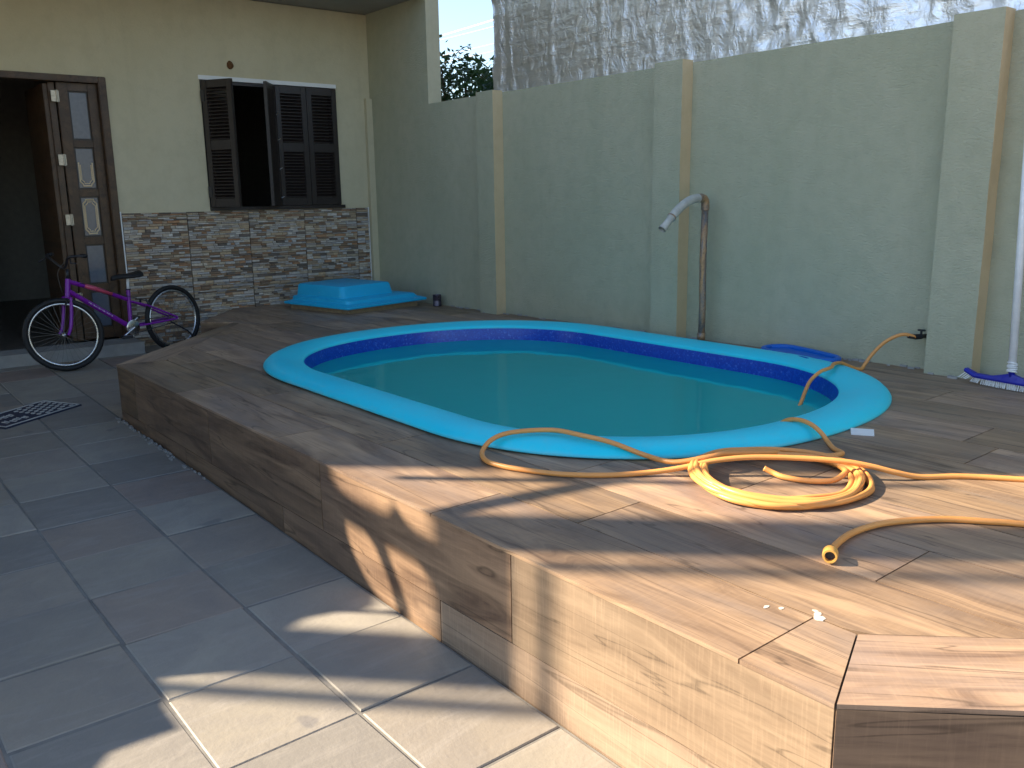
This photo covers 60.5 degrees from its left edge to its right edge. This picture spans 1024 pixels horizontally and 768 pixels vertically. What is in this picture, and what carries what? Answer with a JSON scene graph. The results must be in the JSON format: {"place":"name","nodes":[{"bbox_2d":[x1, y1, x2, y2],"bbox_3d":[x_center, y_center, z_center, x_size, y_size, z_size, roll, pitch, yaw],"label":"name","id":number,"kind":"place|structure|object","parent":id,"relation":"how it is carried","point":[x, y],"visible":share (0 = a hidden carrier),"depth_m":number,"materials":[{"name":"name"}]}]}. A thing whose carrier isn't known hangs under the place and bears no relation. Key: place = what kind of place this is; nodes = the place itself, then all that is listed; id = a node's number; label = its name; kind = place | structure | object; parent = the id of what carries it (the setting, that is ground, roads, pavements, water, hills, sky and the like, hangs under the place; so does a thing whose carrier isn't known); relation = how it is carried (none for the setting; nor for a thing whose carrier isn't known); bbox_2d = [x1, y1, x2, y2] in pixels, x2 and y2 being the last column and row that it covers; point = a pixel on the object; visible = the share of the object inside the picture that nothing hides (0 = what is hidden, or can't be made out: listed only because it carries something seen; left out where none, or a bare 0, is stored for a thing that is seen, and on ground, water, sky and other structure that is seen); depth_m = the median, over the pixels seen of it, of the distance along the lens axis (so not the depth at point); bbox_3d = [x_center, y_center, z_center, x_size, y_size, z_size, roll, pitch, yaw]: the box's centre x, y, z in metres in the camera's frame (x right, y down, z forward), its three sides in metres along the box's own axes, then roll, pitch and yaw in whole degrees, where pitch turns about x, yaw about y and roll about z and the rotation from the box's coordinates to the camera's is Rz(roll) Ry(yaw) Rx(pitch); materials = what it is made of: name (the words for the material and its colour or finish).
{"place":"outdoors","nodes":[
{"label":"outdoors","id":0,"kind":"place"},
{"bbox_2d":[0,342,620,767],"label":"patio","id":1,"kind":"structure","parent":0,"point":[158,608],"depth_m":3.00,"materials":[{"name":"tile"}]},
{"bbox_2d":[0,400,81,428],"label":"door mat","id":2,"kind":"object","parent":1,"relation":"on","point":[11,418],"depth_m":5.87,"materials":[{"name":"grey rubber"}]},
{"bbox_2d":[22,252,199,370],"bbox_3d":[-3.428,-0.682,7.579,0.575,0.942,1.612,4,13,23],"label":"bicycle","id":3,"kind":"object","parent":1,"relation":"on","point":[132,326],"visible":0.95,"depth_m":7.23,"materials":[{"name":"metal"}]},
{"bbox_2d":[0,0,408,368],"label":"house","id":4,"kind":"structure","parent":1,"relation":"on","point":[158,143],"depth_m":8.30,"materials":[{"name":"beige paint"}]},
{"bbox_2d":[25,82,83,340],"bbox_3d":[-4.161,-1.534,7.981,0.085,2.235,0.730,-11,16,-38],"label":"open door leaf","id":5,"kind":"structure","parent":4,"relation":"in","point":[41,111],"depth_m":7.82,"materials":[{"name":"brown wood"}]},
{"bbox_2d":[50,82,122,339],"bbox_3d":[-3.773,-1.507,7.807,0.373,2.225,0.063,-11,16,-38],"label":"fixed door leaf","id":6,"kind":"structure","parent":4,"relation":"in","point":[82,158],"depth_m":7.79,"materials":[{"name":"brown wood"}]},
{"bbox_2d":[227,61,233,68],"bbox_3d":[-2.675,-3.027,8.334,0.063,0.079,0.046,-11,16,-38],"label":"mud nest","id":7,"kind":"object","parent":4,"relation":"attached to","point":[230,65],"visible":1,"depth_m":8.32,"materials":[{"name":"brown soil"}]},
{"bbox_2d":[199,80,345,210],"bbox_3d":[-2.383,-2.363,8.797,1.442,1.203,0.168,-11,16,-38],"label":"window frame","id":8,"kind":"structure","parent":4,"relation":"in","point":[235,84],"depth_m":8.62,"materials":[{"name":"brown wood"}]},
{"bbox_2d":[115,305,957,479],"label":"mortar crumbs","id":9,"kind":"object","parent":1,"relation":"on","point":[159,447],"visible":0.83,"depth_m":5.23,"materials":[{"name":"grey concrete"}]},
{"bbox_2d":[116,302,1023,767],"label":"pool deck","id":10,"kind":"structure","parent":1,"relation":"on","point":[682,618],"depth_m":2.70,"materials":[{"name":"brown wood"}]},
{"bbox_2d":[284,278,426,313],"bbox_3d":[-1.555,-0.893,8.737,0.988,0.259,1.038,9,16,39],"label":"pump cover","id":11,"kind":"object","parent":10,"relation":"on","point":[347,296],"visible":0.99,"depth_m":8.44,"materials":[{"name":"plastic"}]},
{"bbox_2d":[433,294,441,305],"bbox_3d":[-0.744,-0.833,8.727,0.090,0.111,0.090,-11,16,-38],"label":"tin can","id":12,"kind":"object","parent":10,"relation":"on","point":[437,300],"visible":1,"depth_m":8.69,"materials":[{"name":"silver metal"}]},
{"bbox_2d":[263,320,891,458],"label":"swimming pool","id":13,"kind":"structure","parent":10,"relation":"in","point":[857,398],"depth_m":4.80,"materials":[{"name":"blue plastic"}]},
{"bbox_2d":[312,340,831,436],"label":"water","id":14,"kind":"structure","parent":13,"relation":"in","point":[523,384],"depth_m":5.15,"materials":[{"name":"teal liquid"}]},
{"bbox_2d":[659,193,709,340],"bbox_3d":[1.163,-0.755,5.965,0.482,1.051,0.062,-11,16,-38],"label":"water spout","id":15,"kind":"object","parent":10,"relation":"on","point":[678,209],"visible":0.98,"depth_m":6.03,"materials":[{"name":"grey metal"}]},
{"bbox_2d":[480,333,1023,562],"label":"garden hose","id":16,"kind":"object","parent":10,"relation":"on","point":[857,474],"visible":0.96,"depth_m":3.17,"materials":[{"name":"orange plastic"}]},
{"bbox_2d":[761,344,841,361],"bbox_3d":[1.799,-0.192,5.496,0.276,0.040,0.592,-5,13,-19],"label":"skimmer net","id":17,"kind":"object","parent":10,"relation":"on","point":[805,351],"visible":0.72,"depth_m":5.57,"materials":[{"name":"blue plastic"}]},
{"bbox_2d":[850,428,873,435],"bbox_3d":[1.514,0.207,3.797,0.096,0.007,0.095,4,13,20],"label":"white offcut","id":18,"kind":"object","parent":10,"relation":"on","point":[863,432],"visible":1,"depth_m":3.79,"materials":[{"name":"plastic"}]},
{"bbox_2d":[958,148,1023,391],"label":"pool brush","id":19,"kind":"object","parent":10,"relation":"on","point":[1011,378],"visible":1,"depth_m":4.47,"materials":[{"name":"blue plastic"}]},
{"bbox_2d":[438,0,493,99],"label":"sky","id":20,"kind":"structure","parent":0,"point":[454,15],"materials":[{"name":"white"}]},
{"bbox_2d":[441,26,493,39],"bbox_3d":[-0.358,-10.550,23.924,0.023,1.487,48.002,-11,16,-38],"label":"power cable","id":21,"kind":"object","parent":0,"point":[469,32],"visible":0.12,"depth_m":25.08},
{"bbox_2d":[443,19,492,35],"bbox_3d":[-0.363,-10.941,23.839,0.039,2.152,48.004,-11,16,-38],"label":"power cable","id":22,"kind":"object","parent":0,"point":[468,27],"visible":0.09,"depth_m":25.13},
{"bbox_2d":[443,43,493,55],"bbox_3d":[-0.352,-10.140,24.012,0.019,1.542,48.002,-11,16,-38],"label":"power cable","id":23,"kind":"object","parent":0,"point":[469,49],"visible":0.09,"depth_m":25.16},
{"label":"patio end","id":24,"kind":"structure","parent":0,"visible":0},
{"bbox_2d":[366,0,1023,378],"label":"boundary wall","id":25,"kind":"structure","parent":24,"relation":"on","point":[862,193],"depth_m":5.91,"materials":[{"name":"paint"}]},
{"bbox_2d":[915,329,926,339],"bbox_3d":[2.353,-0.285,5.035,0.099,0.059,0.050,-6,13,-24],"label":"garden tap","id":26,"kind":"object","parent":25,"relation":"attached to","point":[921,335],"visible":0.97,"depth_m":5.02,"materials":[{"name":"black plastic"}]},
{"bbox_2d":[491,0,1023,91],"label":"foil wrapped building","id":27,"kind":"structure","parent":24,"relation":"on","point":[541,42],"depth_m":6.53,"materials":[{"name":"metal"}]},
{"label":"ground","id":28,"kind":"structure","parent":0,"visible":0},
{"bbox_2d":[439,34,493,101],"bbox_3d":[-0.357,-2.457,10.413,1.875,3.225,2.527,-11,16,-38],"label":"shrub","id":29,"kind":"object","parent":28,"relation":"on","point":[479,76],"visible":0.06,"depth_m":10.29,"materials":[{"name":"green plant"}]}
]}

